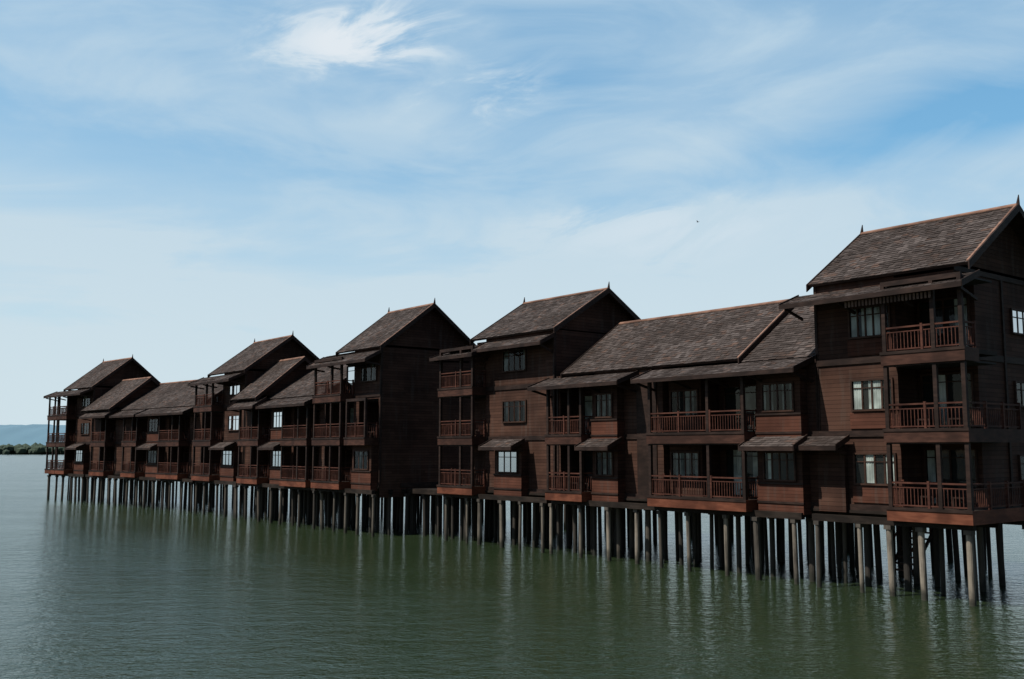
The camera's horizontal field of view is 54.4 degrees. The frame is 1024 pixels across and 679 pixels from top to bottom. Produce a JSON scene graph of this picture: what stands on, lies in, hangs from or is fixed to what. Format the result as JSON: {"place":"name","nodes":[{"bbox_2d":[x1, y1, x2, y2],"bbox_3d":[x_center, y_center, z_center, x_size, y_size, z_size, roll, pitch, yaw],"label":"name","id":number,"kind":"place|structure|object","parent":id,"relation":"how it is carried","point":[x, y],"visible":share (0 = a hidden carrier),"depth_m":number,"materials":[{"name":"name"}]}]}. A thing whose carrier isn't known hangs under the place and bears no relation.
{"place":"outdoors","nodes":[
{"label":"outdoors","id":0,"kind":"place"},
{"bbox_2d":[0,424,65,445],"bbox_3d":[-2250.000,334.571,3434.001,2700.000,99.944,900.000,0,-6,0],"label":"distant hills","id":1,"kind":"structure","parent":0,"point":[30,435],"depth_m":3173.50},
{"bbox_2d":[0,454,1023,678],"bbox_3d":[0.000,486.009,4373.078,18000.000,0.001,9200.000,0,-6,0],"label":"sea water","id":2,"kind":"structure","parent":0,"point":[96,590],"depth_m":34.95,"materials":[{"name":"liquid"}]},
{"bbox_2d":[0,442,64,453],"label":"distant trees","id":3,"kind":"object","parent":2,"relation":"in","point":[35,448],"visible":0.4,"depth_m":998.10,"materials":[{"name":"green plant"}]},
{"bbox_2d":[47,475,160,502],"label":"pilings","id":4,"kind":"object","parent":2,"relation":"in","point":[83,489],"visible":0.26,"depth_m":106.63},
{"bbox_2d":[48,472,88,476],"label":"floor beams","id":5,"kind":"structure","parent":4,"relation":"on","point":[78,475],"depth_m":104.78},
{"bbox_2d":[45,469,73,473],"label":"fascia","id":6,"kind":"structure","parent":5,"relation":"attached to","point":[68,471],"depth_m":105.82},
{"bbox_2d":[46,415,75,446],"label":"fascia","id":7,"kind":"structure","parent":5,"relation":"attached to","point":[65,444],"depth_m":106.55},
{"bbox_2d":[47,405,76,468],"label":"railings","id":8,"kind":"object","parent":5,"relation":"on","point":[62,411],"visible":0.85,"depth_m":106.90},
{"bbox_2d":[66,387,110,469],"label":"walls","id":9,"kind":"structure","parent":5,"relation":"on","point":[74,426],"depth_m":105.95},
{"bbox_2d":[73,463,88,473],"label":"panels","id":10,"kind":"object","parent":9,"relation":"attached to","point":[81,466],"visible":0.79,"depth_m":103.32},
{"bbox_2d":[75,395,90,461],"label":"window frames","id":11,"kind":"structure","parent":9,"relation":"attached to","point":[85,398],"depth_m":104.34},
{"bbox_2d":[56,395,89,433],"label":"dark rooms","id":12,"kind":"object","parent":11,"relation":"attached to","point":[88,398],"visible":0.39,"depth_m":105.12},
{"bbox_2d":[76,451,81,460],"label":"glass","id":13,"kind":"object","parent":11,"relation":"attached to","point":[79,457],"visible":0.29,"depth_m":103.94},
{"bbox_2d":[84,396,88,433],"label":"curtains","id":14,"kind":"object","parent":11,"relation":"attached to","point":[85,402],"visible":0.21,"depth_m":104.78,"materials":[{"name":"fabric"}]},
{"bbox_2d":[43,355,160,471],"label":"trim","id":15,"kind":"structure","parent":5,"relation":"on","point":[139,365],"depth_m":107.11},
{"bbox_2d":[48,359,128,447],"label":"roof shingles","id":16,"kind":"object","parent":15,"relation":"on","point":[97,377],"visible":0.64,"depth_m":107.52,"materials":[{"name":"brown wood"}]},
{"bbox_2d":[96,361,149,387],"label":"end walls","id":17,"kind":"structure","parent":15,"relation":"on","point":[131,370],"depth_m":106.78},
{"bbox_2d":[86,477,255,512],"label":"pilings","id":18,"kind":"object","parent":2,"relation":"in","point":[147,488],"visible":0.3,"depth_m":95.18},
{"bbox_2d":[85,470,195,481],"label":"floor beams","id":19,"kind":"structure","parent":18,"relation":"on","point":[116,475],"depth_m":93.01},
{"bbox_2d":[89,470,188,478],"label":"fascia","id":20,"kind":"structure","parent":19,"relation":"attached to","point":[158,476],"depth_m":93.50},
{"bbox_2d":[91,429,189,473],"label":"railings","id":21,"kind":"object","parent":19,"relation":"on","point":[162,436],"visible":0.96,"depth_m":93.99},
{"bbox_2d":[79,377,222,475],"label":"trim","id":22,"kind":"structure","parent":19,"relation":"on","point":[138,416],"depth_m":94.28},
{"bbox_2d":[81,378,222,447],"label":"roof shingles","id":23,"kind":"object","parent":22,"relation":"on","point":[176,391],"visible":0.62,"depth_m":97.10,"materials":[{"name":"brown wood"}]},
{"bbox_2d":[110,377,197,407],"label":"ridge caps","id":24,"kind":"object","parent":23,"relation":"on","point":[152,377],"visible":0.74,"depth_m":100.58,"materials":[{"name":"wood"}]},
{"bbox_2d":[93,404,222,473],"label":"walls","id":25,"kind":"structure","parent":19,"relation":"on","point":[114,454],"depth_m":92.21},
{"bbox_2d":[90,441,189,446],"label":"fascia","id":26,"kind":"structure","parent":25,"relation":"attached to","point":[138,443],"depth_m":93.85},
{"bbox_2d":[145,433,163,476],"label":"panels","id":27,"kind":"object","parent":25,"relation":"attached to","point":[151,468],"visible":0.39,"depth_m":92.09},
{"bbox_2d":[114,381,222,409],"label":"end walls","id":28,"kind":"structure","parent":25,"relation":"on","point":[147,387],"depth_m":100.29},
{"bbox_2d":[147,417,189,464],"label":"window frames","id":29,"kind":"structure","parent":25,"relation":"attached to","point":[152,422],"depth_m":92.05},
{"bbox_2d":[106,411,190,462],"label":"dark rooms","id":30,"kind":"object","parent":29,"relation":"attached to","point":[152,426],"visible":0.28,"depth_m":92.47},
{"bbox_2d":[195,483,332,518],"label":"pilings","id":31,"kind":"object","parent":2,"relation":"in","point":[225,499],"visible":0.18,"depth_m":83.73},
{"bbox_2d":[196,474,236,484],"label":"floor beams","id":32,"kind":"structure","parent":31,"relation":"on","point":[223,482],"depth_m":81.79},
{"bbox_2d":[191,474,219,480],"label":"fascia","id":33,"kind":"structure","parent":32,"relation":"attached to","point":[208,478],"depth_m":82.94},
{"bbox_2d":[192,405,223,445],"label":"fascia","id":34,"kind":"structure","parent":32,"relation":"attached to","point":[204,409],"depth_m":83.56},
{"bbox_2d":[193,394,223,474],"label":"railings","id":35,"kind":"object","parent":32,"relation":"on","point":[199,401],"visible":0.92,"depth_m":84.10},
{"bbox_2d":[221,371,262,466],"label":"walls","id":36,"kind":"structure","parent":32,"relation":"on","point":[234,435],"depth_m":81.72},
{"bbox_2d":[220,467,237,481],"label":"panels","id":37,"kind":"object","parent":36,"relation":"attached to","point":[228,471],"visible":0.64,"depth_m":80.60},
{"bbox_2d":[221,379,240,465],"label":"window frames","id":38,"kind":"structure","parent":36,"relation":"attached to","point":[231,454],"depth_m":81.62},
{"bbox_2d":[222,380,239,464],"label":"glass","id":39,"kind":"object","parent":38,"relation":"attached to","point":[232,392],"visible":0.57,"depth_m":81.70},
{"bbox_2d":[188,332,318,476],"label":"trim","id":40,"kind":"structure","parent":32,"relation":"on","point":[296,341],"depth_m":83.23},
{"bbox_2d":[190,337,287,447],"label":"roof shingles","id":41,"kind":"object","parent":40,"relation":"on","point":[233,365],"visible":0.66,"depth_m":84.23,"materials":[{"name":"brown wood"}]},
{"bbox_2d":[246,335,291,367],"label":"ridge caps","id":42,"kind":"object","parent":40,"relation":"on","point":[288,336],"visible":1,"depth_m":84.76,"materials":[{"name":"wood"}]},
{"bbox_2d":[248,340,314,371],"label":"end walls","id":43,"kind":"structure","parent":40,"relation":"on","point":[290,349],"depth_m":83.21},
{"bbox_2d":[234,485,421,528],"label":"pilings","id":44,"kind":"object","parent":2,"relation":"in","point":[311,504],"visible":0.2,"depth_m":74.21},
{"bbox_2d":[237,477,316,490],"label":"floor beams","id":45,"kind":"structure","parent":44,"relation":"on","point":[277,486],"depth_m":73.53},
{"bbox_2d":[236,477,310,486],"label":"fascia","id":46,"kind":"structure","parent":45,"relation":"attached to","point":[307,483],"depth_m":72.23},
{"bbox_2d":[237,438,311,445],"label":"fascia","id":47,"kind":"structure","parent":45,"relation":"attached to","point":[259,442],"depth_m":72.45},
{"bbox_2d":[239,424,319,478],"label":"railings","id":48,"kind":"object","parent":45,"relation":"on","point":[286,471],"visible":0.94,"depth_m":75.65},
{"bbox_2d":[227,357,345,481],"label":"trim","id":49,"kind":"structure","parent":45,"relation":"on","point":[283,406],"depth_m":75.04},
{"bbox_2d":[255,356,304,396],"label":"ridge caps","id":50,"kind":"object","parent":49,"relation":"on","point":[288,369],"visible":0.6,"depth_m":79.30,"materials":[{"name":"wood"}]},
{"bbox_2d":[229,358,347,446],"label":"roof shingles","id":51,"kind":"object","parent":49,"relation":"on","point":[269,374],"visible":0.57,"depth_m":76.69,"materials":[{"name":"brown wood"}]},
{"bbox_2d":[245,393,345,480],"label":"walls","id":52,"kind":"structure","parent":45,"relation":"on","point":[289,457],"depth_m":73.63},
{"bbox_2d":[269,430,289,483],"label":"panels","id":53,"kind":"object","parent":52,"relation":"attached to","point":[275,434],"visible":0.5,"depth_m":74.18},
{"bbox_2d":[268,409,319,466],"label":"window frames","id":54,"kind":"structure","parent":52,"relation":"attached to","point":[280,427],"depth_m":74.35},
{"bbox_2d":[269,410,318,477],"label":"glass","id":55,"kind":"object","parent":54,"relation":"attached to","point":[277,423],"visible":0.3,"depth_m":74.04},
{"bbox_2d":[260,362,345,397],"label":"end walls","id":56,"kind":"structure","parent":52,"relation":"on","point":[300,370],"depth_m":78.20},
{"bbox_2d":[319,491,459,536],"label":"pilings","id":57,"kind":"object","parent":2,"relation":"in","point":[398,510],"visible":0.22,"depth_m":66.76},
{"bbox_2d":[317,481,405,494],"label":"floor beams","id":58,"kind":"structure","parent":57,"relation":"on","point":[356,491],"depth_m":64.68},
{"bbox_2d":[311,480,350,489],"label":"fascia","id":59,"kind":"structure","parent":58,"relation":"attached to","point":[340,485],"depth_m":66.30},
{"bbox_2d":[313,379,377,481],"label":"railings","id":60,"kind":"object","parent":58,"relation":"on","point":[323,389],"visible":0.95,"depth_m":66.88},
{"bbox_2d":[312,394,378,444],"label":"fascia","id":61,"kind":"structure","parent":58,"relation":"attached to","point":[366,440],"depth_m":66.34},
{"bbox_2d":[306,298,475,487],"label":"trim","id":62,"kind":"structure","parent":58,"relation":"on","point":[449,322],"depth_m":66.19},
{"bbox_2d":[309,305,429,365],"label":"roof shingles","id":63,"kind":"object","parent":62,"relation":"on","point":[400,318],"visible":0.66,"depth_m":67.58,"materials":[{"name":"brown wood"}]},
{"bbox_2d":[380,303,433,344],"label":"ridge caps","id":64,"kind":"object","parent":63,"relation":"on","point":[430,304],"visible":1,"depth_m":68.09,"materials":[{"name":"wood"}]},
{"bbox_2d":[385,309,468,349],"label":"end walls","id":65,"kind":"structure","parent":62,"relation":"on","point":[432,328],"depth_m":67.30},
{"bbox_2d":[339,347,470,497],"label":"walls","id":66,"kind":"structure","parent":58,"relation":"on","point":[410,418],"depth_m":65.78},
{"bbox_2d":[345,361,376,479],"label":"window frames","id":67,"kind":"structure","parent":66,"relation":"attached to","point":[361,368],"depth_m":65.22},
{"bbox_2d":[346,367,353,478],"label":"glass","id":68,"kind":"object","parent":67,"relation":"attached to","point":[349,456],"visible":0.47,"depth_m":69.94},
{"bbox_2d":[327,358,378,468],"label":"dark rooms","id":69,"kind":"object","parent":67,"relation":"attached to","point":[368,400],"visible":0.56,"depth_m":65.37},
{"bbox_2d":[350,364,373,467],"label":"curtains","id":70,"kind":"object","parent":67,"relation":"attached to","point":[352,416],"visible":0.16,"depth_m":69.62,"materials":[{"name":"fabric"}]},
{"bbox_2d":[351,472,377,490],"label":"panels","id":71,"kind":"object","parent":66,"relation":"attached to","point":[364,477],"visible":0.79,"depth_m":63.96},
{"bbox_2d":[324,487,540,540],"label":"stilts","id":72,"kind":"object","parent":2,"relation":"in","point":[425,493],"visible":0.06,"depth_m":63.26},
{"bbox_2d":[444,497,656,552],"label":"pilings","id":73,"kind":"object","parent":2,"relation":"in","point":[531,529],"visible":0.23,"depth_m":57.35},
{"bbox_2d":[443,485,550,502],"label":"floor beams","id":74,"kind":"structure","parent":73,"relation":"on","point":[532,497],"depth_m":55.86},
{"bbox_2d":[437,486,485,494],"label":"fascia","id":75,"kind":"structure","parent":74,"relation":"attached to","point":[466,491],"depth_m":58.12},
{"bbox_2d":[437,386,486,444],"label":"fascia","id":76,"kind":"structure","parent":74,"relation":"attached to","point":[476,440],"depth_m":58.66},
{"bbox_2d":[440,370,485,486],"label":"railings","id":77,"kind":"object","parent":74,"relation":"on","point":[453,429],"visible":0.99,"depth_m":58.97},
{"bbox_2d":[429,283,639,493],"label":"trim","id":78,"kind":"structure","parent":74,"relation":"on","point":[611,295],"depth_m":57.89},
{"bbox_2d":[434,290,602,446],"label":"roof shingles","id":79,"kind":"object","parent":78,"relation":"on","point":[531,318],"visible":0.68,"depth_m":57.87,"materials":[{"name":"brown wood"}]},
{"bbox_2d":[522,288,606,326],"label":"ridge caps","id":80,"kind":"object","parent":79,"relation":"on","point":[603,289],"visible":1,"depth_m":58.70,"materials":[{"name":"wood"}]},
{"bbox_2d":[560,296,631,332],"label":"end walls","id":81,"kind":"structure","parent":78,"relation":"on","point":[605,314],"depth_m":56.98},
{"bbox_2d":[474,330,605,489],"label":"walls","id":82,"kind":"structure","parent":74,"relation":"on","point":[572,347],"depth_m":55.66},
{"bbox_2d":[474,348,526,472],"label":"window frames","id":83,"kind":"structure","parent":82,"relation":"attached to","point":[509,401],"depth_m":56.52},
{"bbox_2d":[446,349,522,421],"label":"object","id":84,"kind":"object","parent":83,"relation":"attached to","point":[511,369],"visible":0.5,"depth_m":56.80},
{"bbox_2d":[498,452,515,471],"bbox_3d":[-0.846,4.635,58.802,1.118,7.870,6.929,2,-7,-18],"label":"glass","id":85,"kind":"object","parent":83,"relation":"attached to","point":[507,462],"visible":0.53,"depth_m":55.96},
{"bbox_2d":[504,350,524,420],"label":"curtains","id":86,"kind":"object","parent":83,"relation":"attached to","point":[505,362],"visible":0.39,"depth_m":57.04,"materials":[{"name":"fabric"}]},
{"bbox_2d":[494,475,528,496],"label":"panels","id":87,"kind":"object","parent":82,"relation":"attached to","point":[508,481],"visible":0.71,"depth_m":55.49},
{"bbox_2d":[548,503,912,583],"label":"pilings","id":88,"kind":"object","parent":2,"relation":"in","point":[616,520],"visible":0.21,"depth_m":47.31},
{"bbox_2d":[551,490,837,519],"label":"floor beams","id":89,"kind":"structure","parent":88,"relation":"on","point":[632,503],"depth_m":45.32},
{"bbox_2d":[545,490,758,511],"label":"fascia","id":90,"kind":"structure","parent":89,"relation":"attached to","point":[749,505],"depth_m":44.92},
{"bbox_2d":[548,409,758,499],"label":"railings","id":91,"kind":"object","parent":89,"relation":"on","point":[557,481],"visible":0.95,"depth_m":45.56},
{"bbox_2d":[527,303,818,507],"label":"trim","id":92,"kind":"structure","parent":89,"relation":"on","point":[646,405],"depth_m":47.62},
{"bbox_2d":[531,302,814,446],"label":"roof shingles","id":93,"kind":"object","parent":92,"relation":"on","point":[769,341],"visible":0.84,"depth_m":48.21,"materials":[{"name":"brown wood"}]},
{"bbox_2d":[619,299,787,357],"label":"ridge caps","id":94,"kind":"object","parent":92,"relation":"on","point":[720,309],"visible":0.39,"depth_m":50.50,"materials":[{"name":"wood"}]},
{"bbox_2d":[558,355,818,501],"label":"walls","id":95,"kind":"structure","parent":89,"relation":"on","point":[625,409],"depth_m":46.99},
{"bbox_2d":[545,432,756,443],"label":"fascia","id":96,"kind":"structure","parent":95,"relation":"attached to","point":[696,439],"depth_m":45.30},
{"bbox_2d":[583,382,796,496],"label":"window frames","id":97,"kind":"structure","parent":95,"relation":"attached to","point":[726,449],"depth_m":46.34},
{"bbox_2d":[585,396,770,495],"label":"light curtains","id":98,"kind":"object","parent":97,"relation":"attached to","point":[737,460],"visible":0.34,"depth_m":45.90,"materials":[{"name":"fabric"}]},
{"bbox_2d":[577,375,793,495],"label":"dark rooms","id":99,"kind":"object","parent":97,"relation":"attached to","point":[732,401],"visible":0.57,"depth_m":46.27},
{"bbox_2d":[597,383,791,477],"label":"curtains","id":100,"kind":"object","parent":97,"relation":"attached to","point":[750,401],"visible":0.67,"depth_m":46.56,"materials":[{"name":"fabric"}]},
{"bbox_2d":[591,414,811,514],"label":"panels","id":101,"kind":"object","parent":95,"relation":"attached to","point":[780,492],"visible":0.75,"depth_m":42.15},
{"bbox_2d":[564,504,1003,568],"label":"stilts","id":102,"kind":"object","parent":2,"relation":"in","point":[949,545],"visible":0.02,"depth_m":51.64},
{"bbox_2d":[813,521,1023,606],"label":"pilings","id":103,"kind":"object","parent":2,"relation":"in","point":[937,548],"visible":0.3,"depth_m":39.70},
{"bbox_2d":[893,526,932,576],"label":"wooden stairs","id":104,"kind":"structure","parent":103,"relation":"attached to","point":[928,539],"depth_m":42.92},
{"bbox_2d":[812,349,1023,530],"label":"floor beams","id":105,"kind":"structure","parent":103,"relation":"on","point":[866,517],"depth_m":37.83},
{"bbox_2d":[778,195,1023,513],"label":"trim","id":106,"kind":"structure","parent":105,"relation":"on","point":[1014,219],"depth_m":37.65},
{"bbox_2d":[844,291,930,307],"bbox_3d":[14.186,-1.505,37.759,0.040,0.240,3.530,5,-8,-39],"label":"valance","id":107,"kind":"object","parent":106,"relation":"attached to","point":[891,298],"visible":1,"depth_m":37.66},
{"bbox_2d":[782,206,1012,445],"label":"roof shingles","id":108,"kind":"object","parent":106,"relation":"on","point":[887,241],"visible":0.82,"depth_m":40.09,"materials":[{"name":"brown wood"}]},
{"bbox_2d":[860,203,1016,260],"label":"ridge caps","id":109,"kind":"object","parent":106,"relation":"attached to","point":[957,215],"visible":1,"depth_m":40.73,"materials":[{"name":"wood"}]},
{"bbox_2d":[967,224,1023,277],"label":"end walls","id":110,"kind":"structure","parent":106,"relation":"on","point":[1003,253],"depth_m":39.69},
{"bbox_2d":[816,270,1023,511],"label":"walls","id":111,"kind":"structure","parent":105,"relation":"on","point":[835,480],"depth_m":39.15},
{"bbox_2d":[847,337,895,503],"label":"panels","id":112,"kind":"object","parent":111,"relation":"attached to","point":[866,420],"visible":0.67,"depth_m":39.24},
{"bbox_2d":[847,295,1023,506],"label":"window frames","id":113,"kind":"structure","parent":111,"relation":"attached to","point":[946,381],"depth_m":38.91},
{"bbox_2d":[851,298,968,503],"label":"light curtains","id":114,"kind":"object","parent":113,"relation":"attached to","point":[877,405],"visible":0.77,"depth_m":39.06,"materials":[{"name":"fabric"}]},
{"bbox_2d":[850,275,1023,505],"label":"dark rooms","id":115,"kind":"object","parent":113,"relation":"attached to","point":[958,464],"visible":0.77,"depth_m":38.40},
{"bbox_2d":[1013,310,1022,332],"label":"glass","id":116,"kind":"object","parent":113,"relation":"attached to","point":[1020,322],"visible":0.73,"depth_m":39.91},
{"bbox_2d":[880,346,1023,442],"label":"fascia","id":117,"kind":"structure","parent":105,"relation":"attached to","point":[985,434],"depth_m":36.27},
{"bbox_2d":[885,319,1023,509],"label":"railings","id":118,"kind":"object","parent":105,"relation":"on","point":[986,425],"visible":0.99,"depth_m":36.54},
{"bbox_2d":[887,506,1023,525],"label":"fascia","id":119,"kind":"structure","parent":105,"relation":"attached to","point":[984,517],"depth_m":35.91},
{"bbox_2d":[0,0,1023,424],"label":"sky","id":120,"kind":"structure","parent":0,"point":[184,184],"materials":[{"name":"blue"}]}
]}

